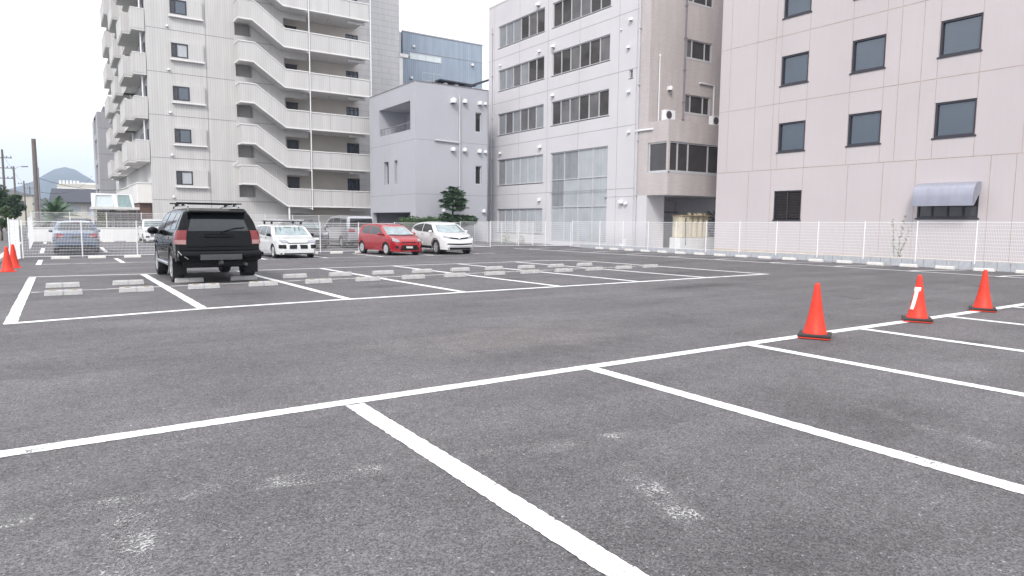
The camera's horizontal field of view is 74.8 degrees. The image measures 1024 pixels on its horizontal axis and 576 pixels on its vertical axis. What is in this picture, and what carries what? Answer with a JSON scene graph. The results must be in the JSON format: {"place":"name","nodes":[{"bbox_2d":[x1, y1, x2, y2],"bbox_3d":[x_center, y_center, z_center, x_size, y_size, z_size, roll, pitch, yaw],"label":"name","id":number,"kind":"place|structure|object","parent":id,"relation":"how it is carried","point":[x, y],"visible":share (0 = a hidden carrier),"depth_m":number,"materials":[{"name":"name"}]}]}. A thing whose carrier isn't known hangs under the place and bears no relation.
{"place":"outdoors","nodes":[
{"label":"outdoors","id":0,"kind":"place"},
{"bbox_2d":[0,225,35,253],"bbox_3d":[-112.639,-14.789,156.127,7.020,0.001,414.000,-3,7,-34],"label":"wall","id":1,"kind":"structure","parent":0,"point":[4,243],"depth_m":55.37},
{"bbox_2d":[11,167,94,198],"bbox_3d":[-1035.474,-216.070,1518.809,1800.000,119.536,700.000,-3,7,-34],"label":"hill","id":2,"kind":"structure","parent":0,"point":[55,176],"depth_m":1413.06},
{"bbox_2d":[49,188,96,220],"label":"house","id":3,"kind":"structure","parent":0,"point":[79,200],"depth_m":109.10,"materials":[{"name":"metal"}]},
{"bbox_2d":[57,180,95,189],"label":"long building","id":4,"kind":"structure","parent":0,"point":[74,184],"depth_m":249.70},
{"bbox_2d":[92,106,115,204],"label":"apartment block","id":5,"kind":"structure","parent":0,"point":[103,154],"depth_m":76.32,"materials":[{"name":"grey concrete"}]},
{"bbox_2d":[0,0,502,189],"label":"sky","id":6,"kind":"structure","parent":0,"point":[52,63],"materials":[{"name":"white"}]},
{"bbox_2d":[0,241,1023,575],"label":"parking lot asphalt","id":7,"kind":"structure","parent":0,"point":[766,497],"depth_m":4.96,"materials":[{"name":"asphalt"}]},
{"bbox_2d":[0,246,16,271],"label":"traffic cone","id":8,"kind":"object","parent":7,"relation":"on","point":[7,265],"visible":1,"depth_m":19.12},
{"bbox_2d":[7,218,20,258],"bbox_3d":[-18.543,-1.756,24.957,0.063,1.723,3.852,-3,7,-32],"label":"fence","id":9,"kind":"object","parent":7,"relation":"on","point":[13,235],"visible":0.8,"depth_m":24.87,"materials":[{"name":"metal"}]},
{"bbox_2d":[10,244,21,267],"bbox_3d":[-15.556,-0.998,20.878,0.410,0.740,0.410,-3,7,-30],"label":"traffic cone","id":10,"kind":"object","parent":7,"relation":"on","point":[14,259],"visible":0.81,"depth_m":20.82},
{"bbox_2d":[27,216,33,248],"bbox_3d":[-26.150,-3.042,36.401,0.063,1.696,8.851,-3,7,-34],"label":"fence","id":11,"kind":"object","parent":7,"relation":"on","point":[30,230],"visible":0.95,"depth_m":34.56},
{"bbox_2d":[46,282,79,287],"bbox_3d":[-9.682,-0.066,14.433,0.618,0.106,0.138,-3,7,-33],"label":"wheel stop","id":12,"kind":"object","parent":7,"relation":"on","point":[62,284],"visible":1,"depth_m":14.39,"materials":[{"name":"concrete"}]},
{"bbox_2d":[44,289,82,295],"bbox_3d":[-8.596,0.084,12.832,0.619,0.108,0.138,-3,7,-33],"label":"wheel stop","id":13,"kind":"object","parent":7,"relation":"on","point":[63,292],"visible":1,"depth_m":12.79,"materials":[{"name":"concrete"}]},
{"bbox_2d":[48,222,99,253],"bbox_3d":[-20.120,-2.376,30.851,2.060,1.458,4.675,-3,7,-34],"label":"parked car","id":14,"kind":"object","parent":7,"relation":"on","point":[60,234],"visible":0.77,"depth_m":29.20,"materials":[{"name":"metal"}]},
{"bbox_2d":[112,279,143,285],"bbox_3d":[-8.680,-0.128,15.144,0.619,0.106,0.138,-3,7,-35],"label":"wheel stop","id":15,"kind":"object","parent":7,"relation":"on","point":[127,282],"visible":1,"depth_m":15.09,"materials":[{"name":"concrete"}]},
{"bbox_2d":[119,286,153,292],"bbox_3d":[-7.593,0.023,13.543,0.619,0.108,0.138,-3,7,-33],"label":"wheel stop","id":16,"kind":"object","parent":7,"relation":"on","point":[136,289],"visible":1,"depth_m":13.50,"materials":[{"name":"concrete"}]},
{"bbox_2d":[138,219,162,241],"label":"parked car","id":17,"kind":"object","parent":7,"relation":"on","point":[145,235],"visible":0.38,"depth_m":40.95,"materials":[{"name":"metal"}]},
{"bbox_2d":[175,277,203,282],"bbox_3d":[-7.653,-0.191,15.872,0.619,0.106,0.138,-3,7,-33],"label":"wheel stop","id":18,"kind":"object","parent":7,"relation":"on","point":[187,280],"visible":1,"depth_m":15.82,"materials":[{"name":"concrete"}]},
{"bbox_2d":[188,283,219,289],"bbox_3d":[-6.567,-0.040,14.272,0.619,0.108,0.138,-3,7,-35],"label":"wheel stop","id":19,"kind":"object","parent":7,"relation":"on","point":[204,286],"visible":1,"depth_m":14.23,"materials":[{"name":"concrete"}]},
{"bbox_2d":[147,202,261,281],"bbox_3d":[-8.067,-1.239,17.444,2.360,1.905,4.884,-3,7,-34],"label":"parked car","id":20,"kind":"object","parent":7,"relation":"on","point":[223,240],"visible":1,"depth_m":15.71,"materials":[{"name":"metal"}]},
{"bbox_2d":[230,275,256,280],"bbox_3d":[-6.651,-0.252,16.583,0.618,0.106,0.138,-3,7,-33],"label":"wheel stop","id":21,"kind":"object","parent":7,"relation":"on","point":[247,277],"visible":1,"depth_m":16.54,"materials":[{"name":"concrete"}]},
{"bbox_2d":[248,280,277,286],"bbox_3d":[-5.565,-0.102,14.983,0.619,0.108,0.138,-3,7,-34],"label":"wheel stop","id":22,"kind":"object","parent":7,"relation":"on","point":[262,283],"visible":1,"depth_m":14.92,"materials":[{"name":"concrete"}]},
{"bbox_2d":[256,219,315,257],"bbox_3d":[-9.950,-2.186,29.280,2.000,1.615,4.186,-3,7,-34],"label":"parked car","id":23,"kind":"object","parent":7,"relation":"on","point":[276,240],"visible":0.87,"depth_m":28.17,"materials":[{"name":"metal"}]},
{"bbox_2d":[282,273,306,278],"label":"wheel stop","id":24,"kind":"object","parent":7,"relation":"on","point":[302,275],"visible":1,"depth_m":17.26,"materials":[{"name":"concrete"}]},
{"bbox_2d":[20,220,570,257],"bbox_3d":[-7.928,-2.666,34.616,28.198,1.808,0.064,-3,7,-34],"label":"fence","id":25,"kind":"object","parent":7,"relation":"on","point":[320,242],"visible":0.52,"depth_m":33.73,"materials":[{"name":"metal"}]},
{"bbox_2d":[281,219,328,247],"bbox_3d":[-11.806,-3.091,37.962,2.040,1.589,4.284,-3,7,-34],"label":"parked car","id":26,"kind":"object","parent":7,"relation":"on","point":[314,230],"visible":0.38,"depth_m":37.06,"materials":[{"name":"metal"}]},
{"bbox_2d":[305,278,331,283],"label":"wheel stop","id":27,"kind":"object","parent":7,"relation":"on","point":[318,281],"visible":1,"depth_m":15.64,"materials":[{"name":"concrete"}]},
{"bbox_2d":[31,267,605,292],"bbox_3d":[-2.555,-0.344,18.278,17.204,0.013,0.225,-3,7,-35],"label":"bay centre line","id":28,"kind":"object","parent":7,"relation":"on","point":[302,280],"visible":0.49,"depth_m":16.49,"materials":[{"name":"paint"}]},
{"bbox_2d":[328,272,351,276],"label":"wheel stop","id":29,"kind":"object","parent":7,"relation":"on","point":[331,274],"visible":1,"depth_m":17.96,"materials":[{"name":"concrete"}]},
{"bbox_2d":[323,215,373,245],"bbox_3d":[-9.831,-3.409,39.931,2.100,1.849,4.735,-3,7,-34],"label":"parked car","id":30,"kind":"object","parent":7,"relation":"on","point":[351,221],"visible":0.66,"depth_m":38.23,"materials":[{"name":"silver metal"}]},
{"bbox_2d":[355,276,380,281],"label":"wheel stop","id":31,"kind":"object","parent":7,"relation":"on","point":[369,278],"visible":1,"depth_m":16.37,"materials":[{"name":"concrete"}]},
{"bbox_2d":[372,270,393,274],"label":"wheel stop","id":32,"kind":"object","parent":7,"relation":"on","point":[379,272],"visible":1,"depth_m":18.69,"materials":[{"name":"concrete"}]},
{"bbox_2d":[3,260,763,323],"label":"bay lines","id":33,"kind":"object","parent":7,"relation":"on","point":[19,304],"visible":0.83,"depth_m":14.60,"materials":[{"name":"paint"}]},
{"bbox_2d":[358,224,423,254],"bbox_3d":[-5.903,-2.378,32.373,2.020,1.464,3.949,-4,7,-38],"label":"parked car","id":34,"kind":"object","parent":7,"relation":"on","point":[388,239],"visible":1,"depth_m":31.52,"materials":[{"name":"metal"}]},
{"bbox_2d":[100,434,702,574],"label":"flaking old markings","id":35,"kind":"object","parent":7,"relation":"on","point":[156,532],"visible":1,"depth_m":3.23,"materials":[{"name":"paint"}]},
{"bbox_2d":[401,274,424,279],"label":"wheel stop","id":36,"kind":"object","parent":7,"relation":"on","point":[417,276],"visible":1,"depth_m":17.10,"materials":[{"name":"concrete"}]},
{"bbox_2d":[411,221,472,253],"bbox_3d":[-3.515,-2.521,33.226,2.100,1.551,4.232,-3,7,-31],"label":"parked car","id":37,"kind":"object","parent":7,"relation":"on","point":[438,237],"visible":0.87,"depth_m":32.02,"materials":[{"name":"metal"}]},
{"bbox_2d":[444,272,465,277],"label":"wheel stop","id":38,"kind":"object","parent":7,"relation":"on","point":[460,274],"visible":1,"depth_m":17.79,"materials":[{"name":"concrete"}]},
{"bbox_2d":[0,303,1023,456],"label":"parking line","id":39,"kind":"object","parent":7,"relation":"on","point":[82,441],"visible":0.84,"depth_m":5.46,"materials":[{"name":"paint"}]},
{"bbox_2d":[347,306,1023,575],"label":"foreground bay lines","id":40,"kind":"object","parent":7,"relation":"on","point":[489,490],"visible":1,"depth_m":4.06,"materials":[{"name":"paint"}]},
{"bbox_2d":[515,248,1018,277],"bbox_3d":[10.625,-0.767,23.534,0.639,0.037,35.026,-4,7,-36],"label":"curb","id":41,"kind":"object","parent":7,"relation":"on","point":[765,262],"visible":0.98,"depth_m":25.26,"materials":[{"name":"paint"}]},
{"bbox_2d":[797,283,831,339],"bbox_3d":[3.897,0.284,8.576,0.386,0.700,0.386,3,6,28],"label":"traffic cone","id":42,"kind":"object","parent":7,"relation":"on","point":[815,327],"visible":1,"depth_m":8.51,"materials":[{"name":"plastic"}]},
{"bbox_2d":[901,275,933,322],"bbox_3d":[6.139,0.152,10.110,0.386,0.700,0.386,3,6,26],"label":"traffic cone","id":43,"kind":"object","parent":7,"relation":"on","point":[917,311],"visible":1,"depth_m":10.04,"materials":[{"name":"plastic"}]},
{"bbox_2d":[968,270,996,311],"bbox_3d":[8.058,0.038,11.427,0.386,0.700,0.386,4,7,32],"label":"traffic cone","id":44,"kind":"object","parent":7,"relation":"on","point":[982,302],"visible":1,"depth_m":11.36,"materials":[{"name":"plastic"}]},
{"bbox_2d":[488,0,723,247],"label":"office building","id":45,"kind":"structure","parent":0,"point":[583,94],"depth_m":41.04,"materials":[{"name":"concrete"}]},
{"bbox_2d":[498,208,541,232],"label":"window","id":46,"kind":"structure","parent":45,"relation":"in","point":[533,215],"depth_m":48.36,"materials":[{"name":"glass"}]},
{"bbox_2d":[498,154,542,185],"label":"window","id":47,"kind":"structure","parent":45,"relation":"in","point":[528,169],"depth_m":48.12,"materials":[{"name":"glass"}]},
{"bbox_2d":[497,104,543,136],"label":"window","id":48,"kind":"structure","parent":45,"relation":"in","point":[529,118],"depth_m":47.76,"materials":[{"name":"glass"}]},
{"bbox_2d":[499,56,544,91],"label":"window","id":49,"kind":"structure","parent":45,"relation":"in","point":[531,71],"depth_m":47.47,"materials":[{"name":"glass"}]},
{"bbox_2d":[499,8,544,47],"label":"window","id":50,"kind":"structure","parent":45,"relation":"in","point":[529,25],"depth_m":47.15,"materials":[{"name":"glass"}]},
{"bbox_2d":[550,146,607,243],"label":"window","id":51,"kind":"structure","parent":45,"relation":"in","point":[577,171],"depth_m":42.86,"materials":[{"name":"glass"}]},
{"bbox_2d":[552,89,608,125],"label":"window","id":52,"kind":"structure","parent":45,"relation":"in","point":[594,105],"depth_m":42.34,"materials":[{"name":"glass"}]},
{"bbox_2d":[551,34,609,76],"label":"window","id":53,"kind":"structure","parent":45,"relation":"in","point":[596,51],"depth_m":42.02,"materials":[{"name":"glass"}]},
{"bbox_2d":[553,0,610,28],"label":"window","id":54,"kind":"structure","parent":45,"relation":"in","point":[565,11],"depth_m":42.46,"materials":[{"name":"glass"}]},
{"bbox_2d":[647,141,668,173],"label":"window","id":55,"kind":"structure","parent":45,"relation":"in","point":[657,150],"depth_m":37.15,"materials":[{"name":"glass"}]},
{"bbox_2d":[661,109,674,119],"bbox_3d":[8.674,-9.539,37.109,0.780,0.600,0.310,-3,7,-34],"label":"air conditioner unit","id":56,"kind":"object","parent":45,"relation":"on","point":[668,114],"visible":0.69,"depth_m":36.93,"materials":[{"name":"grey plastic"}]},
{"bbox_2d":[669,141,717,175],"bbox_3d":[11.892,-7.348,38.756,8.260,1.710,0.140,-3,7,-34],"label":"window","id":57,"kind":"structure","parent":45,"relation":"in","point":[685,158],"depth_m":37.65,"materials":[{"name":"glass"}]},
{"bbox_2d":[684,94,708,116],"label":"window","id":58,"kind":"structure","parent":45,"relation":"in","point":[694,105],"depth_m":39.67,"materials":[{"name":"glass"}]},
{"bbox_2d":[686,39,711,63],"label":"window","id":59,"kind":"structure","parent":45,"relation":"in","point":[696,50],"depth_m":39.37,"materials":[{"name":"glass"}]},
{"bbox_2d":[688,0,713,9],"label":"window","id":60,"kind":"structure","parent":45,"relation":"in","point":[704,3],"depth_m":39.25,"materials":[{"name":"metal"}]},
{"bbox_2d":[709,116,718,125],"bbox_3d":[11.864,-9.706,39.078,0.780,0.600,0.310,-3,7,-34],"label":"air conditioner unit","id":61,"kind":"object","parent":45,"relation":"on","point":[713,120],"visible":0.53,"depth_m":38.87,"materials":[{"name":"grey plastic"}]},
{"bbox_2d":[714,0,1023,262],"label":"office building","id":62,"kind":"structure","parent":0,"point":[878,112],"depth_m":28.06,"materials":[{"name":"pink concrete"}]},
{"bbox_2d":[772,190,801,220],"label":"louvre window","id":63,"kind":"structure","parent":62,"relation":"in","point":[787,204],"depth_m":31.55,"materials":[{"name":"metal"}]},
{"bbox_2d":[776,120,805,153],"bbox_3d":[13.051,-7.027,31.203,0.180,1.400,1.500,-3,7,-34],"label":"window","id":64,"kind":"structure","parent":62,"relation":"in","point":[791,138],"depth_m":31.26,"materials":[{"name":"grey glass"}]},
{"bbox_2d":[779,51,808,87],"bbox_3d":[13.077,-10.081,30.900,0.180,1.400,1.500,-3,7,-34],"label":"window","id":65,"kind":"structure","parent":62,"relation":"in","point":[795,66],"depth_m":30.96,"materials":[{"name":"grey glass"}]},
{"bbox_2d":[782,0,811,19],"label":"window","id":66,"kind":"structure","parent":62,"relation":"in","point":[793,8],"depth_m":30.75,"materials":[{"name":"grey glass"}]},
{"bbox_2d":[845,110,881,147],"bbox_3d":[14.957,-6.732,28.397,0.180,1.400,1.530,-3,7,-34],"label":"window","id":67,"kind":"structure","parent":62,"relation":"in","point":[864,128],"depth_m":28.44,"materials":[{"name":"grey glass"}]},
{"bbox_2d":[849,34,885,74],"bbox_3d":[14.984,-9.787,28.094,0.180,1.400,1.530,-3,7,-34],"label":"window","id":68,"kind":"structure","parent":62,"relation":"in","point":[868,54],"depth_m":28.14,"materials":[{"name":"grey glass"}]},
{"bbox_2d":[915,196,978,219],"bbox_3d":[16.833,-3.121,25.888,0.140,0.940,2.270,-3,7,-34],"label":"window","id":69,"kind":"structure","parent":62,"relation":"in","point":[923,212],"depth_m":25.85,"materials":[{"name":"black glass"}]},
{"bbox_2d":[931,98,976,139],"bbox_3d":[16.906,-6.431,25.530,0.180,1.400,1.550,-3,7,-34],"label":"window","id":70,"kind":"structure","parent":62,"relation":"in","point":[953,119],"depth_m":25.56,"materials":[{"name":"grey glass"}]},
{"bbox_2d":[937,12,983,58],"bbox_3d":[16.933,-9.486,25.227,0.180,1.400,1.550,-3,7,-34],"label":"window","id":71,"kind":"structure","parent":62,"relation":"in","point":[962,35],"depth_m":25.26,"materials":[{"name":"grey glass"}]},
{"label":"ground","id":72,"kind":"structure","parent":0,"visible":0},
{"bbox_2d":[0,184,12,208],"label":"leafy tree","id":73,"kind":"object","parent":72,"relation":"on","point":[5,200],"visible":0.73,"depth_m":61.20,"materials":[{"name":"green plant"}]},
{"bbox_2d":[0,149,12,230],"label":"utility pole","id":74,"kind":"object","parent":72,"relation":"on","point":[2,157],"visible":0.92,"depth_m":79.04,"materials":[{"name":"concrete"}]},
{"bbox_2d":[0,206,15,240],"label":"leafy tree","id":75,"kind":"object","parent":72,"relation":"on","point":[5,212],"visible":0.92,"depth_m":47.45,"materials":[{"name":"green plant"}]},
{"bbox_2d":[4,193,26,230],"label":"leafy tree","id":76,"kind":"object","parent":72,"relation":"on","point":[17,209],"visible":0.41,"depth_m":71.42,"materials":[{"name":"green plant"}]},
{"bbox_2d":[0,189,34,225],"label":"distant house","id":77,"kind":"structure","parent":72,"relation":"on","point":[29,201],"depth_m":136.99,"materials":[{"name":"grey tile"}]},
{"bbox_2d":[31,139,41,227],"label":"utility pole","id":78,"kind":"object","parent":72,"relation":"on","point":[37,201],"visible":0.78,"depth_m":42.49,"materials":[{"name":"concrete"}]},
{"bbox_2d":[28,195,80,227],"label":"cycad","id":79,"kind":"object","parent":72,"relation":"on","point":[54,207],"visible":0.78,"depth_m":45.33,"materials":[{"name":"green plant"}]},
{"bbox_2d":[33,228,153,241],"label":"wall","id":80,"kind":"structure","parent":72,"relation":"on","point":[48,234],"depth_m":42.77,"materials":[{"name":"concrete"}]},
{"bbox_2d":[30,211,329,227],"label":"fence","id":81,"kind":"object","parent":80,"relation":"on","point":[147,217],"visible":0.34,"depth_m":42.98,"materials":[{"name":"metal"}]},
{"bbox_2d":[90,0,407,227],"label":"apartment tower","id":82,"kind":"structure","parent":72,"relation":"on","point":[255,108],"depth_m":48.75,"materials":[{"name":"beige concrete"}]},
{"bbox_2d":[169,0,186,15],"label":"window","id":83,"kind":"structure","parent":82,"relation":"in","point":[176,6],"depth_m":45.53,"materials":[{"name":"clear glass"}]},
{"bbox_2d":[171,42,187,58],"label":"window","id":84,"kind":"structure","parent":82,"relation":"in","point":[178,50],"depth_m":45.78,"materials":[{"name":"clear glass"}]},
{"bbox_2d":[173,86,189,100],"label":"window","id":85,"kind":"structure","parent":82,"relation":"in","point":[180,93],"depth_m":46.09,"materials":[{"name":"clear glass"}]},
{"bbox_2d":[174,128,191,143],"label":"window","id":86,"kind":"structure","parent":82,"relation":"in","point":[181,135],"depth_m":46.36,"materials":[{"name":"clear glass"}]},
{"bbox_2d":[176,171,192,184],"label":"window","id":87,"kind":"structure","parent":82,"relation":"in","point":[182,177],"depth_m":46.64,"materials":[{"name":"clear glass"}]},
{"bbox_2d":[287,140,298,148],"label":"window","id":88,"kind":"structure","parent":82,"relation":"in","point":[291,144],"depth_m":52.29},
{"bbox_2d":[288,177,299,187],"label":"window","id":89,"kind":"structure","parent":82,"relation":"in","point":[293,182],"depth_m":52.57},
{"bbox_2d":[346,107,358,115],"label":"window","id":90,"kind":"structure","parent":82,"relation":"in","point":[350,111],"depth_m":54.76,"materials":[{"name":"grey glass"}]},
{"bbox_2d":[347,143,358,153],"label":"window","id":91,"kind":"structure","parent":82,"relation":"in","point":[351,148],"depth_m":55.04,"materials":[{"name":"grey glass"}]},
{"bbox_2d":[348,179,359,190],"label":"window","id":92,"kind":"structure","parent":82,"relation":"in","point":[353,184],"depth_m":55.35,"materials":[{"name":"grey glass"}]},
{"bbox_2d":[580,244,1023,271],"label":"block kerb","id":93,"kind":"structure","parent":72,"relation":"on","point":[996,266],"depth_m":27.25,"materials":[{"name":"concrete"}]},
{"bbox_2d":[572,221,1023,263],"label":"fence","id":94,"kind":"object","parent":93,"relation":"on","point":[782,242],"visible":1,"depth_m":28.88,"materials":[{"name":"metal"}]},
{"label":"neighbour paving","id":95,"kind":"structure","parent":0,"visible":0},
{"bbox_2d":[398,216,446,230],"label":"hedge","id":96,"kind":"object","parent":95,"relation":"on","point":[409,220],"visible":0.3,"depth_m":43.38,"materials":[{"name":"green plant"}]},
{"bbox_2d":[369,80,487,241],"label":"apartment house","id":97,"kind":"structure","parent":95,"relation":"on","point":[428,143],"depth_m":46.93,"materials":[{"name":"concrete"}]},
{"bbox_2d":[422,71,474,87],"bbox_3d":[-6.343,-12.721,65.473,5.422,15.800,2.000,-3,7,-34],"label":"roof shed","id":98,"kind":"structure","parent":97,"relation":"on","point":[448,82],"depth_m":64.20,"materials":[{"name":"grey metal"}]},
{"bbox_2d":[475,113,480,131],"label":"window","id":99,"kind":"structure","parent":97,"relation":"in","point":[478,115],"depth_m":47.70,"materials":[{"name":"glass"}]},
{"bbox_2d":[476,166,480,184],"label":"window","id":100,"kind":"structure","parent":97,"relation":"in","point":[478,168],"depth_m":48.08,"materials":[{"name":"glass"}]},
{"bbox_2d":[438,186,468,221],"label":"pine tree","id":101,"kind":"object","parent":95,"relation":"on","point":[455,194],"visible":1,"depth_m":44.98,"materials":[{"name":"green plant"}]},
{"bbox_2d":[438,213,478,227],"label":"fan leaf shrub","id":102,"kind":"object","parent":95,"relation":"on","point":[466,220],"visible":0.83,"depth_m":44.77,"materials":[{"name":"green plant"}]},
{"bbox_2d":[474,222,531,243],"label":"fence","id":103,"kind":"object","parent":95,"relation":"on","point":[524,226],"visible":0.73,"depth_m":44.73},
{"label":"neighbour yard","id":104,"kind":"structure","parent":0,"visible":0},
{"bbox_2d":[399,30,482,88],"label":"metal clad building","id":105,"kind":"structure","parent":104,"relation":"on","point":[452,59],"depth_m":65.61,"materials":[{"name":"blue"}]},
{"bbox_2d":[410,53,440,63],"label":"window","id":106,"kind":"structure","parent":105,"relation":"in","point":[414,56],"depth_m":64.77,"materials":[{"name":"glass"}]},
{"bbox_2d":[465,79,488,221],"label":"neighbouring house","id":107,"kind":"structure","parent":104,"relation":"on","point":[478,83],"depth_m":58.13,"materials":[{"name":"grey concrete"}]},
{"bbox_2d":[669,213,713,249],"bbox_3d":[10.540,-3.275,39.223,3.050,2.270,1.000,-3,7,-34],"label":"storage tank","id":108,"kind":"object","parent":104,"relation":"on","point":[696,217],"visible":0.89,"depth_m":38.81,"materials":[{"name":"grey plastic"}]},
{"bbox_2d":[706,211,714,236],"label":"corner bush","id":109,"kind":"object","parent":104,"relation":"on","point":[713,226],"visible":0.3,"depth_m":41.21,"materials":[{"name":"green plant"}]},
{"bbox_2d":[892,215,908,256],"bbox_3d":[15.328,-1.958,26.438,0.254,1.828,0.792,-3,7,-34],"label":"weed plant","id":110,"kind":"object","parent":104,"relation":"on","point":[899,239],"visible":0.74,"depth_m":26.43,"materials":[{"name":"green plant"}]},
{"label":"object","id":111,"kind":"structure","parent":0,"visible":0},
{"bbox_2d":[49,218,111,227],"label":"parked car","id":112,"kind":"object","parent":111,"relation":"on","point":[72,219],"visible":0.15,"depth_m":44.56,"materials":[{"name":"grey metal"}]},
{"bbox_2d":[95,212,112,226],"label":"yellow shrub","id":113,"kind":"object","parent":111,"relation":"on","point":[101,219],"visible":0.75,"depth_m":43.83,"materials":[{"name":"green plant"}]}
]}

